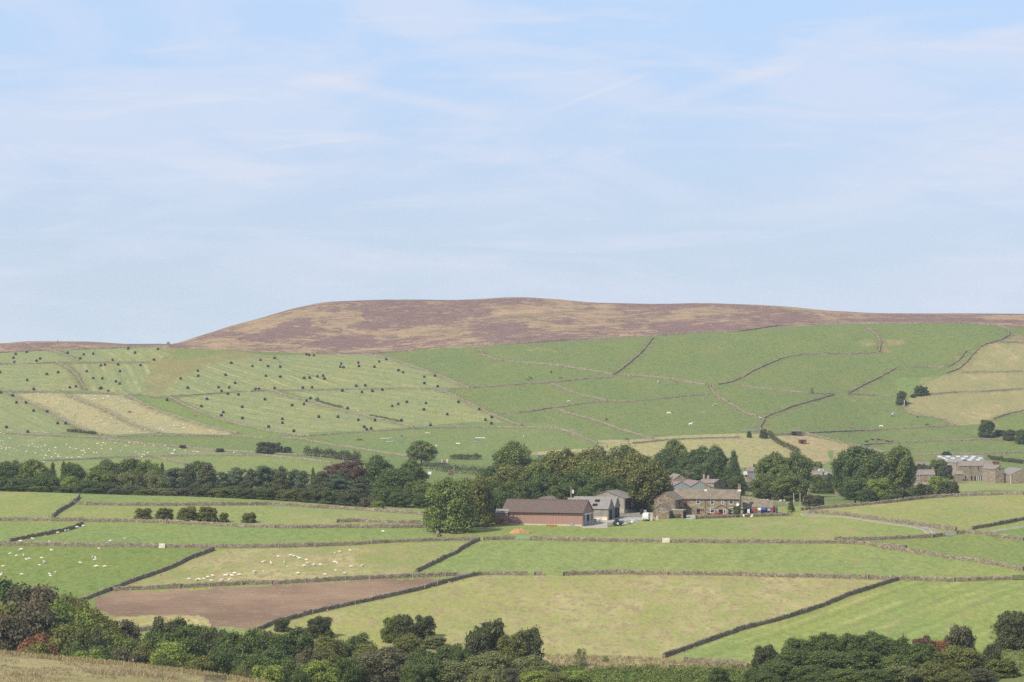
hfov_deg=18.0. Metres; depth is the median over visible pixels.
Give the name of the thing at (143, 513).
bush
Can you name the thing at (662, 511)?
stone outhouse
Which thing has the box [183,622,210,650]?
broadleaf tree
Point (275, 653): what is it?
broadleaf tree
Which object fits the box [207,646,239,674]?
broadleaf tree
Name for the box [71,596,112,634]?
broadleaf tree
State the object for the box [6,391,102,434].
dry stone wall
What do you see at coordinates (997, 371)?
dry stone wall
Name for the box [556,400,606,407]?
dry stone wall
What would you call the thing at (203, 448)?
dry stone wall
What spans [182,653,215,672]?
broadleaf tree
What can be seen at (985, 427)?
hawthorn bush
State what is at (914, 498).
dry stone wall
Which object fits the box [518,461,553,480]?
broadleaf tree
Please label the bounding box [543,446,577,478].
broadleaf tree
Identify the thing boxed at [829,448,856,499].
broadleaf tree
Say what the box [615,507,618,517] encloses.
doorway
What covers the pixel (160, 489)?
bush
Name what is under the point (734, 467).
spruce tree
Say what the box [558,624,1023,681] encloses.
bracken
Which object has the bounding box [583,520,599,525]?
yard barrier
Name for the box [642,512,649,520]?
horse trailer
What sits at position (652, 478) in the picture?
broadleaf tree
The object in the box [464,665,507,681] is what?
willow tree
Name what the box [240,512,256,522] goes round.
bush
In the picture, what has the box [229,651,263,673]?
broadleaf tree
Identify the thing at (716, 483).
stone house
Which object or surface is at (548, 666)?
willow tree
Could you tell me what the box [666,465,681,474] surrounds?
broadleaf tree
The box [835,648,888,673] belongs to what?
broadleaf tree
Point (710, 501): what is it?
farmhouse
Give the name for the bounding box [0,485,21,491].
hawthorn bush
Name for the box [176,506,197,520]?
bush
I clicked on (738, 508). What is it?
shrub
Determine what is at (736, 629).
dry stone wall
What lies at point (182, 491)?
bush
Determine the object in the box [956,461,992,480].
long stone house
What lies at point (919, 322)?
dry stone wall
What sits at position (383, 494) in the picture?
broadleaf tree
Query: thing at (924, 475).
cottage
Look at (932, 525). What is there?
dry stone wall
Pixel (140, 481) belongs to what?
larch tree
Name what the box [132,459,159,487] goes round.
broadleaf tree
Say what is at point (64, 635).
broadleaf tree
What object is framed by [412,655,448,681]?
broadleaf tree
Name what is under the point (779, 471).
broadleaf tree
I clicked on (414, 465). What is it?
broadleaf tree
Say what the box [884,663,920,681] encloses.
bush
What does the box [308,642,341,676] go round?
broadleaf tree
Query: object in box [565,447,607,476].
broadleaf tree
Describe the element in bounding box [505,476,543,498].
broadleaf tree
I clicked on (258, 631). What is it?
broadleaf tree
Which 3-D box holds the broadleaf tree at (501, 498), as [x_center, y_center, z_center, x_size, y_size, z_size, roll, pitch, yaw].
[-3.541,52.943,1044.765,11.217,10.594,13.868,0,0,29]
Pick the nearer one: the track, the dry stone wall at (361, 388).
the track
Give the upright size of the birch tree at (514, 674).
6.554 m
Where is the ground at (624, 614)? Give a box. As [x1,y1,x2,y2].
[0,324,1023,681]
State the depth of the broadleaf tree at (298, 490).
1116.18 m
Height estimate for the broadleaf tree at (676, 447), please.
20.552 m
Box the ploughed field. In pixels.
[93,578,440,627]
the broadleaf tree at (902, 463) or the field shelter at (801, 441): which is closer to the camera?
the broadleaf tree at (902, 463)
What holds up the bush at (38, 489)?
on the ground at (624, 614)
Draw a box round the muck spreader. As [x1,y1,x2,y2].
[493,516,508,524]
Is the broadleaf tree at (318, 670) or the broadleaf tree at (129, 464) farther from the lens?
the broadleaf tree at (129, 464)
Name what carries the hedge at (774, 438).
on the ground at (624, 614)
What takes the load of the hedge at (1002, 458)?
on the ground at (624, 614)
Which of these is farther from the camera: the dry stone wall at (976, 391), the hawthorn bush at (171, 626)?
the dry stone wall at (976, 391)
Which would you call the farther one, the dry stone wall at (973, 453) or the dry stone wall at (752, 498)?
the dry stone wall at (973, 453)
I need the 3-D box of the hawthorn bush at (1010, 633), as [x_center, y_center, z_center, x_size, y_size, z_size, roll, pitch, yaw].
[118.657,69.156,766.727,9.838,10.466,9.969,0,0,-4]
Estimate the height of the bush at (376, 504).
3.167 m
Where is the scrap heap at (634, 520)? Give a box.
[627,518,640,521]
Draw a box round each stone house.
[669,473,686,481]
[700,474,724,488]
[743,467,755,481]
[808,467,823,492]
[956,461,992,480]
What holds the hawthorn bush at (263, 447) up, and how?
on the ground at (624, 614)
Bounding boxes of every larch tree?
[88,627,108,654]
[135,473,148,488]
[178,463,197,487]
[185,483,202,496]
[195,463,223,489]
[238,481,249,487]
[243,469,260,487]
[270,465,292,499]
[310,470,330,490]
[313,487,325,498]
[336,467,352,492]
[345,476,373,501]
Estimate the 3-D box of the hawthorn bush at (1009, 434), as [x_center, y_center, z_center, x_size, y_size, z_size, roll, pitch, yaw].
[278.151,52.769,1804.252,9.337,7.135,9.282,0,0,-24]
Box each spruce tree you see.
[49,462,56,484]
[60,460,65,478]
[159,462,165,477]
[308,467,315,488]
[726,450,742,471]
[729,459,745,481]
[787,500,795,511]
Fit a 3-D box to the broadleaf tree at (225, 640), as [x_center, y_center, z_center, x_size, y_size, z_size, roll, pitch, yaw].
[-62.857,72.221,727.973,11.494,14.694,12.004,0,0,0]
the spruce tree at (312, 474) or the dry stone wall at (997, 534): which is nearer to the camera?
the dry stone wall at (997, 534)
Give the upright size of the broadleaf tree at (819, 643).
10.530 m
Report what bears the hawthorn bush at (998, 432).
on the ground at (624, 614)
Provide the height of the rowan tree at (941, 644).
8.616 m
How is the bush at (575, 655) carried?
on the ground at (624, 614)
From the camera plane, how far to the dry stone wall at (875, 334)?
2098.01 m
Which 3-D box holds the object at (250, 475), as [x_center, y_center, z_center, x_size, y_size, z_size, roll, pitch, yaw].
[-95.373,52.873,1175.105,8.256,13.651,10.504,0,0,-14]
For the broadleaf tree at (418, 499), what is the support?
on the ground at (624, 614)
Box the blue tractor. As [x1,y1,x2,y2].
[613,519,623,525]
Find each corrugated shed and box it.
[669,480,688,488]
[683,479,719,488]
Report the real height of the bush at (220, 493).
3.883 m
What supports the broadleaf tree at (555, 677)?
on the ground at (624, 614)
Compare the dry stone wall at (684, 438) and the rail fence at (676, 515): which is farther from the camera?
the dry stone wall at (684, 438)
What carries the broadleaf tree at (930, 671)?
on the ground at (624, 614)
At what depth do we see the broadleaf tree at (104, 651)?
699.65 m
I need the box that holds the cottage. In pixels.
[911,467,934,481]
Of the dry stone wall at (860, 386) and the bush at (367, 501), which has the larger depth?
the dry stone wall at (860, 386)
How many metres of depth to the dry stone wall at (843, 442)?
1771.40 m
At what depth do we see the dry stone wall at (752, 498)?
1274.88 m
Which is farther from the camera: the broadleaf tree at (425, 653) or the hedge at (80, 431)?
the hedge at (80, 431)
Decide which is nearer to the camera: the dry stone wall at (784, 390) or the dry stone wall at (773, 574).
the dry stone wall at (773, 574)
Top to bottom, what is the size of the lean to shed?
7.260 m
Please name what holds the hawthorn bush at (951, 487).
on the ground at (624, 614)
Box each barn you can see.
[501,498,593,525]
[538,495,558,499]
[593,489,637,512]
[654,491,683,508]
[914,462,929,466]
[935,455,984,460]
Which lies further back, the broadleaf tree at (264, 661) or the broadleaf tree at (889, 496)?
the broadleaf tree at (889, 496)
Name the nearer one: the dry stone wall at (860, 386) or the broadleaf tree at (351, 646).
the broadleaf tree at (351, 646)
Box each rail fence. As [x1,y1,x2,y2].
[619,513,641,516]
[671,514,681,517]
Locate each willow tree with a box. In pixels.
[111,470,136,488]
[142,470,170,488]
[429,658,475,681]
[456,649,523,678]
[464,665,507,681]
[509,654,543,674]
[534,660,560,674]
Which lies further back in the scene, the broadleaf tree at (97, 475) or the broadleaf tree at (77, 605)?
the broadleaf tree at (97, 475)
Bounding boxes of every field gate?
[50,517,60,520]
[206,675,225,679]
[516,535,530,539]
[943,531,955,535]
[1012,575,1023,579]
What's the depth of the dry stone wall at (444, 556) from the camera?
915.34 m
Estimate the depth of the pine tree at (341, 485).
1128.03 m
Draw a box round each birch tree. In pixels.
[292,645,328,667]
[351,644,416,681]
[499,668,523,681]
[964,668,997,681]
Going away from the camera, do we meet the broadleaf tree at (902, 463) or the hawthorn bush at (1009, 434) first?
the broadleaf tree at (902, 463)
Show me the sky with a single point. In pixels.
(172, 171)
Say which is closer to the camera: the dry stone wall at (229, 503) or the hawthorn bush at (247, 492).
the dry stone wall at (229, 503)
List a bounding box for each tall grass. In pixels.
[0,649,270,681]
[544,652,751,672]
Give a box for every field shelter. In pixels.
[791,430,801,435]
[798,439,806,443]
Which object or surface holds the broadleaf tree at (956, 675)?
on the ground at (624, 614)
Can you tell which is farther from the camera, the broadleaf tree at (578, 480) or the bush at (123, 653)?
the broadleaf tree at (578, 480)
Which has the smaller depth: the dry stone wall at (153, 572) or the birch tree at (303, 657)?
the birch tree at (303, 657)
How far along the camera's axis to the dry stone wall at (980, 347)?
2069.17 m
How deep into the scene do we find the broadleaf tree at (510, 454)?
1326.09 m
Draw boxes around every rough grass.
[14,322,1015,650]
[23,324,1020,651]
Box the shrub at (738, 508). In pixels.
[733,506,740,513]
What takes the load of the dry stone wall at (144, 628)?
on the ground at (624, 614)
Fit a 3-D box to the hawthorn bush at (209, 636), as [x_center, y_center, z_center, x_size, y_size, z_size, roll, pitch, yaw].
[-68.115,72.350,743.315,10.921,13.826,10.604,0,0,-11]
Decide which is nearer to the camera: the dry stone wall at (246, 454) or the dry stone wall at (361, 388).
the dry stone wall at (246, 454)
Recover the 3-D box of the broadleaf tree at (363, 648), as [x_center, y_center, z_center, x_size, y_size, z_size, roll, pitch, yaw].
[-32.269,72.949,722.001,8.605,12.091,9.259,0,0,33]
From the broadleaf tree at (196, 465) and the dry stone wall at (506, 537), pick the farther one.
the broadleaf tree at (196, 465)
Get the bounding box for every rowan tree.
[0,610,29,651]
[1,598,62,650]
[6,579,71,609]
[15,630,61,655]
[934,640,948,652]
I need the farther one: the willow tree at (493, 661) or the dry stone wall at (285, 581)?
the dry stone wall at (285, 581)
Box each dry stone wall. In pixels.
[0,345,169,352]
[0,361,141,363]
[0,390,160,397]
[0,431,303,438]
[0,517,49,520]
[0,541,158,547]
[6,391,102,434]
[9,521,83,541]
[43,455,154,460]
[52,494,79,516]
[53,350,78,360]
[56,362,86,389]
[61,517,431,527]
[62,392,158,432]
[76,546,214,599]
[86,501,423,514]
[102,438,191,447]
[112,571,458,590]
[125,394,238,433]
[139,625,151,631]
[156,455,190,463]
[163,453,331,462]
[165,536,477,547]
[170,390,243,396]
[170,396,305,435]
[191,447,300,454]
[251,387,468,391]
[253,571,526,630]
[269,389,413,426]
[304,438,406,455]
[309,426,553,435]
[337,518,425,523]
[365,353,469,387]
[380,322,836,352]
[415,536,479,571]
[437,388,521,425]
[474,376,612,387]
[476,345,502,360]
[483,535,515,539]
[498,406,553,413]
[503,360,612,374]
[530,536,661,541]
[551,382,606,399]
[554,427,597,443]
[555,407,653,438]
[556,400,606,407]
[563,569,1011,581]
[607,393,706,401]
[613,337,653,374]
[617,374,705,384]
[632,436,740,443]
[662,576,898,657]
[670,538,1023,570]
[683,657,748,667]
[695,512,790,518]
[709,382,756,415]
[719,353,817,384]
[740,385,834,393]
[741,496,788,504]
[763,393,833,418]
[774,424,952,434]
[800,491,1023,510]
[806,432,885,451]
[807,509,956,530]
[828,351,877,353]
[835,532,943,539]
[839,322,994,324]
[848,393,894,395]
[849,367,895,392]
[863,324,880,351]
[863,438,999,444]
[902,404,955,425]
[907,349,966,366]
[911,451,1023,454]
[929,387,1023,394]
[946,324,1009,372]
[956,529,1023,540]
[962,370,1023,372]
[971,516,1023,529]
[993,409,1023,418]
[997,341,1023,342]
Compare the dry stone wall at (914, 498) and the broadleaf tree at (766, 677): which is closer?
the broadleaf tree at (766, 677)
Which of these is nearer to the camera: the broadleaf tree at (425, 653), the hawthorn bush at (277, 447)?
the broadleaf tree at (425, 653)
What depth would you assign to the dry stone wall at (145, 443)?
1727.60 m
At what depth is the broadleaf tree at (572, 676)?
697.16 m
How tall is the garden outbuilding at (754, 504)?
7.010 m
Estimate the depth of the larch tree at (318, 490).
1114.12 m
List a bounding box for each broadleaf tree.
[0,460,17,478]
[0,476,14,487]
[0,576,18,602]
[0,577,27,604]
[0,601,31,638]
[4,476,34,491]
[8,459,24,482]
[17,459,51,490]
[22,640,55,655]
[32,471,60,492]
[34,606,77,638]
[47,622,91,652]
[49,597,95,624]
[57,640,91,657]
[58,590,83,607]
[60,462,86,487]
[60,475,78,492]
[67,616,114,651]
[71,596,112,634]
[72,480,97,493]
[81,466,117,485]
[89,611,126,639]
[95,457,119,474]
[98,482,121,494]
[99,645,119,660]
[107,631,140,653]
[113,457,141,474]
[124,485,147,494]
[131,640,158,665]
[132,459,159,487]
[136,629,164,655]
[149,639,195,669]
[152,652,181,667]
[153,626,208,662]
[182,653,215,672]
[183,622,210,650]
[185,460,217,480]
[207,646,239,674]
[212,629,251,664]
[223,485,240,497]
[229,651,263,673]
[230,628,269,658]
[232,665,252,677]
[242,654,277,673]
[245,627,262,637]
[253,629,296,657]
[258,643,293,663]
[269,657,298,681]
[276,625,315,660]
[286,667,316,681]
[289,488,315,497]
[300,658,343,681]
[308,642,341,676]
[312,633,349,659]
[328,655,364,681]
[342,632,376,658]
[351,640,378,675]
[362,452,394,492]
[366,486,403,506]
[371,466,417,489]
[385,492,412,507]
[393,632,425,657]
[394,458,429,485]
[398,660,431,681]
[403,480,433,501]
[404,439,438,464]
[407,646,434,661]
[410,491,434,507]
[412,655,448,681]
[421,476,478,533]
[432,643,463,662]
[443,642,472,662]
[462,473,498,527]
[476,465,497,482]
[480,501,496,512]
[488,478,514,497]
[489,464,528,484]
[492,439,531,469]
[492,489,517,513]
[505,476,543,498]
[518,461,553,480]
[519,669,552,681]
[527,471,559,496]
[531,454,548,464]
[542,671,567,681]
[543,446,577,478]
[546,482,576,499]
[553,470,591,488]
[559,669,593,681]
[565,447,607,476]
[571,487,593,495]
[572,457,610,478]
[583,475,619,495]
[599,459,632,484]
[612,477,629,491]
[615,448,650,470]
[616,441,643,458]
[624,458,673,511]
[626,486,651,511]
[653,448,679,468]
[653,459,666,474]
[663,439,687,459]
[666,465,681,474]
[675,457,695,471]
[683,445,711,464]
[690,461,713,479]
[703,455,728,478]
[707,444,728,478]
[717,469,734,488]
[727,475,748,495]
[742,668,759,681]
[747,472,776,499]
[748,672,783,681]
[753,450,790,476]
[756,659,794,681]
[766,463,795,478]
[767,475,811,500]
[773,647,812,673]
[781,636,815,663]
[783,664,829,681]
[786,448,815,488]
[796,649,849,670]
[800,672,836,681]
[807,631,843,664]
[824,667,866,681]
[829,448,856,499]
[835,475,868,502]
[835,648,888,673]
[836,632,866,653]
[840,442,879,480]
[856,451,893,490]
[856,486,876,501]
[857,668,901,681]
[858,629,894,657]
[865,476,893,500]
[870,653,916,678]
[880,493,901,499]
[880,636,910,656]
[883,443,919,490]
[897,643,944,668]
[914,660,951,681]
[935,668,973,681]
[941,645,990,671]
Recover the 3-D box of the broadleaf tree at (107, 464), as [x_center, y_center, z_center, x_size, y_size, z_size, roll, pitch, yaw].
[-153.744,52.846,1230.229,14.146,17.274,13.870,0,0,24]
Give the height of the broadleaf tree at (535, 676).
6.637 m
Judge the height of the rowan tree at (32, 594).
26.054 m
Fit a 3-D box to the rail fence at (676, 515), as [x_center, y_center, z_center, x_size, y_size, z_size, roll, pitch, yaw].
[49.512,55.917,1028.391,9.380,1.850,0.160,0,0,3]
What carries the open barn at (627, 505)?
on the farmyard
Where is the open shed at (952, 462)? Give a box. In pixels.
[946,459,965,474]
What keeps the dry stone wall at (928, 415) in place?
on the ground at (624, 614)
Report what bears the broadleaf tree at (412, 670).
on the ground at (624, 614)
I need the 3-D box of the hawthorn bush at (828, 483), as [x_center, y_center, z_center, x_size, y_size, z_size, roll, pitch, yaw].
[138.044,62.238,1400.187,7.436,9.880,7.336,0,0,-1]
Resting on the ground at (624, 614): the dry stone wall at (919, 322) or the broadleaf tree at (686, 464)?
the broadleaf tree at (686, 464)
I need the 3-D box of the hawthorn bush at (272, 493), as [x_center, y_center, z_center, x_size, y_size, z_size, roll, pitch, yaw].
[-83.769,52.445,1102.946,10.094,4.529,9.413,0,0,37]
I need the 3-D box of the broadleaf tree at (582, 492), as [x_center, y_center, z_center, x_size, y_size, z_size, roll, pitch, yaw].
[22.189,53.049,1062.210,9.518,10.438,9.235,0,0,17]
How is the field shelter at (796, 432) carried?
on the ground at (624, 614)
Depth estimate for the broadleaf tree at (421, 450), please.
1637.08 m
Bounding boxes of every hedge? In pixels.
[66,429,96,433]
[302,445,361,460]
[314,399,342,406]
[334,454,359,460]
[369,414,399,421]
[420,460,484,474]
[449,453,481,459]
[767,430,800,453]
[986,455,1023,463]
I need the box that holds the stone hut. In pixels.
[954,471,962,482]
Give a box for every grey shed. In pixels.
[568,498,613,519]
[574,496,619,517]
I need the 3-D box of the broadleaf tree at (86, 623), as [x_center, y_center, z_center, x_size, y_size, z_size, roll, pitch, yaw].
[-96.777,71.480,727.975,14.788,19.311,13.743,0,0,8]
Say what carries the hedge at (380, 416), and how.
on the ground at (624, 614)
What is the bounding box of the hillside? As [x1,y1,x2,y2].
[0,655,239,681]
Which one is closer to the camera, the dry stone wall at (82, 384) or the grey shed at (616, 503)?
the grey shed at (616, 503)
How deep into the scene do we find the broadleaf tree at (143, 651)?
712.59 m
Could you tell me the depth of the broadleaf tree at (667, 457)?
1397.73 m
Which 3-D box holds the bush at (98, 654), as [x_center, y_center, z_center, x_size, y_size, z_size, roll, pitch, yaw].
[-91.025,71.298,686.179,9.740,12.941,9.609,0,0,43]
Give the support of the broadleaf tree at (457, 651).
on the ground at (624, 614)
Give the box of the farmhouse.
[674,483,741,514]
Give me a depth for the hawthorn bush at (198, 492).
1105.47 m
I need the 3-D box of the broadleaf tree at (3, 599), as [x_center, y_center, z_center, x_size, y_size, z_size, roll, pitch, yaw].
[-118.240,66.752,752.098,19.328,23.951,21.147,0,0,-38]
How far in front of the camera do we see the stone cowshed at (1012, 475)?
1579.06 m
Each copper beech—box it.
[323,460,371,482]
[911,634,939,650]
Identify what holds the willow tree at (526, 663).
on the ground at (624, 614)
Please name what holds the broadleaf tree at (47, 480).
on the ground at (624, 614)
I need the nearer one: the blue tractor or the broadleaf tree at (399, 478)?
the blue tractor
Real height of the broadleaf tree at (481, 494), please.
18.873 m
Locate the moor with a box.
[0,297,1023,353]
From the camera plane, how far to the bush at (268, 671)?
687.41 m
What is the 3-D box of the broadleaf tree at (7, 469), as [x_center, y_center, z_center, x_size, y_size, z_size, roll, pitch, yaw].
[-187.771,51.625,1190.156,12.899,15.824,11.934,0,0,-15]
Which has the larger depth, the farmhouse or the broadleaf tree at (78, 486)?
the broadleaf tree at (78, 486)
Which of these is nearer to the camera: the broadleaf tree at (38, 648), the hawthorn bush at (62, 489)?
the broadleaf tree at (38, 648)
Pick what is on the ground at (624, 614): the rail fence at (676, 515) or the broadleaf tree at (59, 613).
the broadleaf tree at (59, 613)
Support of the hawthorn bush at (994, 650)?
on the ground at (624, 614)
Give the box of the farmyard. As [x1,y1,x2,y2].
[582,510,695,527]
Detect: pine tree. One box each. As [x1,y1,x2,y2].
[161,467,188,488]
[216,472,233,487]
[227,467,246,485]
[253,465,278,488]
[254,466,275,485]
[287,468,299,486]
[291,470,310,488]
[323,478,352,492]
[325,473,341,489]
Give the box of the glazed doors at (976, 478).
[974,476,981,480]
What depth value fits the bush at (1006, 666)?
716.18 m
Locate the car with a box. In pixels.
[761,508,770,512]
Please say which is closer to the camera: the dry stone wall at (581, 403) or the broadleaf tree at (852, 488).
the broadleaf tree at (852, 488)
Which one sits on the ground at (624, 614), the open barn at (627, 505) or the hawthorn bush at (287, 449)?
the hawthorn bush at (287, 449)
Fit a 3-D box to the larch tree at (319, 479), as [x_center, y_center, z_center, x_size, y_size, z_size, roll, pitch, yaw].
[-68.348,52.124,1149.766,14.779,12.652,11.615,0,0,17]
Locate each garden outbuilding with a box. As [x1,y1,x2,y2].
[742,500,772,513]
[772,505,777,512]
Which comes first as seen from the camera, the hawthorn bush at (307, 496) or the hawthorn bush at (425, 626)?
the hawthorn bush at (425, 626)
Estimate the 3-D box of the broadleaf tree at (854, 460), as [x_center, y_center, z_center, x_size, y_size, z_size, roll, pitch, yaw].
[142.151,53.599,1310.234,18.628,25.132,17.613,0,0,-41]
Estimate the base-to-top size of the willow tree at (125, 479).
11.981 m
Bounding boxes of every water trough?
[159,543,164,547]
[662,538,669,542]
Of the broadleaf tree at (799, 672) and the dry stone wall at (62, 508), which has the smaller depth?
the broadleaf tree at (799, 672)
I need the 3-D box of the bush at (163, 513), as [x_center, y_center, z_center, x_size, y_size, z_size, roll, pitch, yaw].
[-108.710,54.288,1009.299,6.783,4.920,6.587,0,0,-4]
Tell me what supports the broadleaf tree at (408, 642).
on the ground at (624, 614)
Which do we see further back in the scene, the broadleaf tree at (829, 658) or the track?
the track
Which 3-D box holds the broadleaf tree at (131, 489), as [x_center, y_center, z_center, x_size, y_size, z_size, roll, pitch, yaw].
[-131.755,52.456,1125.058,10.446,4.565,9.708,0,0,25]
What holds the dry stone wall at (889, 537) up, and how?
on the ground at (624, 614)
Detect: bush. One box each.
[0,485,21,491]
[26,486,48,491]
[52,485,74,492]
[71,646,105,659]
[82,488,104,493]
[107,488,129,494]
[112,618,142,641]
[112,646,143,663]
[133,489,157,495]
[133,508,153,519]
[149,615,189,641]
[153,488,168,495]
[153,507,173,519]
[156,491,176,495]
[169,487,189,495]
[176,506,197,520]
[187,488,214,496]
[196,506,218,521]
[196,624,227,656]
[207,487,230,497]
[215,448,223,451]
[219,512,228,521]
[228,488,247,498]
[235,487,255,498]
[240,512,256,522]
[249,664,275,680]
[251,490,270,499]
[252,664,286,681]
[255,488,277,499]
[256,441,273,453]
[269,442,283,452]
[273,618,291,631]
[274,489,298,500]
[283,447,291,452]
[296,490,321,502]
[304,615,334,638]
[317,490,341,504]
[335,492,359,505]
[357,497,383,507]
[370,501,384,507]
[379,614,399,643]
[390,613,413,640]
[412,615,436,638]
[422,635,448,648]
[463,617,506,655]
[464,629,494,654]
[497,633,527,668]
[510,625,545,661]
[573,648,588,666]
[591,444,626,464]
[679,470,699,480]
[707,667,731,681]
[750,644,778,669]
[759,429,767,437]
[800,494,824,505]
[809,460,822,469]
[809,474,825,493]
[824,473,834,493]
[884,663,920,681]
[892,488,912,497]
[895,391,907,404]
[912,482,934,496]
[914,385,923,395]
[917,463,925,468]
[921,387,928,394]
[927,475,949,493]
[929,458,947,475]
[934,481,959,493]
[937,466,953,478]
[941,451,951,454]
[943,623,977,669]
[977,419,996,436]
[982,641,1002,670]
[985,657,1022,678]
[993,610,1023,650]
[994,429,1004,435]
[1002,429,1015,440]
[1015,429,1023,443]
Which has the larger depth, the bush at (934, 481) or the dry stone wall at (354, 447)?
the dry stone wall at (354, 447)
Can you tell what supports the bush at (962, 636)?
on the ground at (624, 614)
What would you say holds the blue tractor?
on the ground at (624, 614)
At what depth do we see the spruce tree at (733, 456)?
1419.58 m
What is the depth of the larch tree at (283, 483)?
1168.89 m
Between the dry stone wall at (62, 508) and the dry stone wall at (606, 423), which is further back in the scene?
the dry stone wall at (606, 423)
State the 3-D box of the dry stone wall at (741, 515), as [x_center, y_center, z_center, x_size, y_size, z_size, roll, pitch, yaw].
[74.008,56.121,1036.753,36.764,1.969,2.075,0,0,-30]
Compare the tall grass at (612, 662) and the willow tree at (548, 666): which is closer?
the willow tree at (548, 666)
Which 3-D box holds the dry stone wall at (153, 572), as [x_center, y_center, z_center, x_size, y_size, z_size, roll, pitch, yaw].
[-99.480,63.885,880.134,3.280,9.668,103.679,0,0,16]
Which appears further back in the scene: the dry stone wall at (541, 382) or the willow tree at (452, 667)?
the dry stone wall at (541, 382)
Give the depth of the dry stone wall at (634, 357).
2015.35 m
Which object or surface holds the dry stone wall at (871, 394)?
on the ground at (624, 614)
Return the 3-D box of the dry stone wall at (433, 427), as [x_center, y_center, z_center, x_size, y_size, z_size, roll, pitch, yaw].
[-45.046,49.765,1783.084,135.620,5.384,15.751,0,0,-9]
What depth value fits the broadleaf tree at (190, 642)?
722.07 m
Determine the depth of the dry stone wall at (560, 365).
1991.92 m
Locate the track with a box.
[801,513,1023,532]
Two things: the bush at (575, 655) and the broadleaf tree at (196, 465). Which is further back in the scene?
the broadleaf tree at (196, 465)
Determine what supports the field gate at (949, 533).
attached to the fence post
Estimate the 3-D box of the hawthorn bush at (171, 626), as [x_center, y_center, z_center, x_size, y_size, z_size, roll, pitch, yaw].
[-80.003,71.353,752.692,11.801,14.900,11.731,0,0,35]
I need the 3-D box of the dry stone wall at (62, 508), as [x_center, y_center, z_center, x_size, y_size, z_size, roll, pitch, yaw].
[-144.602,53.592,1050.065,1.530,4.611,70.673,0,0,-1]
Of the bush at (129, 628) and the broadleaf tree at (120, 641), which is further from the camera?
the bush at (129, 628)
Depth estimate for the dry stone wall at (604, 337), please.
2118.06 m
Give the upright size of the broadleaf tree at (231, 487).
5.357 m
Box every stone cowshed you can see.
[982,464,1004,482]
[1004,467,1023,483]
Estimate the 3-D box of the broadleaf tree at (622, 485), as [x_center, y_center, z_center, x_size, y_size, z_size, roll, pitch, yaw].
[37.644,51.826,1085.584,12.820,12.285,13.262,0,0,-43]
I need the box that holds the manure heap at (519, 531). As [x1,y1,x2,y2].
[509,528,530,533]
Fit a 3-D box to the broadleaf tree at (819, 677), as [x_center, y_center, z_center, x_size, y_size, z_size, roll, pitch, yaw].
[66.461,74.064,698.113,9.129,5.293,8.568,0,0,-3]
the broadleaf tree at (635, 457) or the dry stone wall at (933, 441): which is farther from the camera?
the dry stone wall at (933, 441)
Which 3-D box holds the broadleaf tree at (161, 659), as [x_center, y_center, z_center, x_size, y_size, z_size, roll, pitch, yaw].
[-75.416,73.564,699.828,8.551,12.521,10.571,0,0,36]
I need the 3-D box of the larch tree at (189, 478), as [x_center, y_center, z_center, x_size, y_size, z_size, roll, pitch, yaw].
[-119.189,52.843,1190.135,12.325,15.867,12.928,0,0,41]
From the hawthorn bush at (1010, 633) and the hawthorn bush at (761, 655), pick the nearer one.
the hawthorn bush at (761, 655)
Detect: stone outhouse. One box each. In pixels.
[653,503,672,518]
[672,509,686,517]
[747,474,755,481]
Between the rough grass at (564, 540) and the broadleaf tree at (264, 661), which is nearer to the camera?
the broadleaf tree at (264, 661)
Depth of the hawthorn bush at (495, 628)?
738.35 m
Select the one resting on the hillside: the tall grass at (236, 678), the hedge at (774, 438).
the tall grass at (236, 678)
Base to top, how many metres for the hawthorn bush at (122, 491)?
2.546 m
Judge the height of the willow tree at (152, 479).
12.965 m
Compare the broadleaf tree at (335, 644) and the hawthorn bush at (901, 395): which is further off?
the hawthorn bush at (901, 395)
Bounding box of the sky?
[0,0,1023,343]
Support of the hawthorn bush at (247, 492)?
on the ground at (624, 614)
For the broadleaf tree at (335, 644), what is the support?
on the ground at (624, 614)
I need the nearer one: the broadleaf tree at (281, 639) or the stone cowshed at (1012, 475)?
the broadleaf tree at (281, 639)
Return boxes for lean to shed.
[495,509,508,524]
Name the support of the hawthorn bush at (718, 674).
on the ground at (624, 614)
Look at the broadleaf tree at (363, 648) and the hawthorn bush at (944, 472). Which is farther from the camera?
the hawthorn bush at (944, 472)
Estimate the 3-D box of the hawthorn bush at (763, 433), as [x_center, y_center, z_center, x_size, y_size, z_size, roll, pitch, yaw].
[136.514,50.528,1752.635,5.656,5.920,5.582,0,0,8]

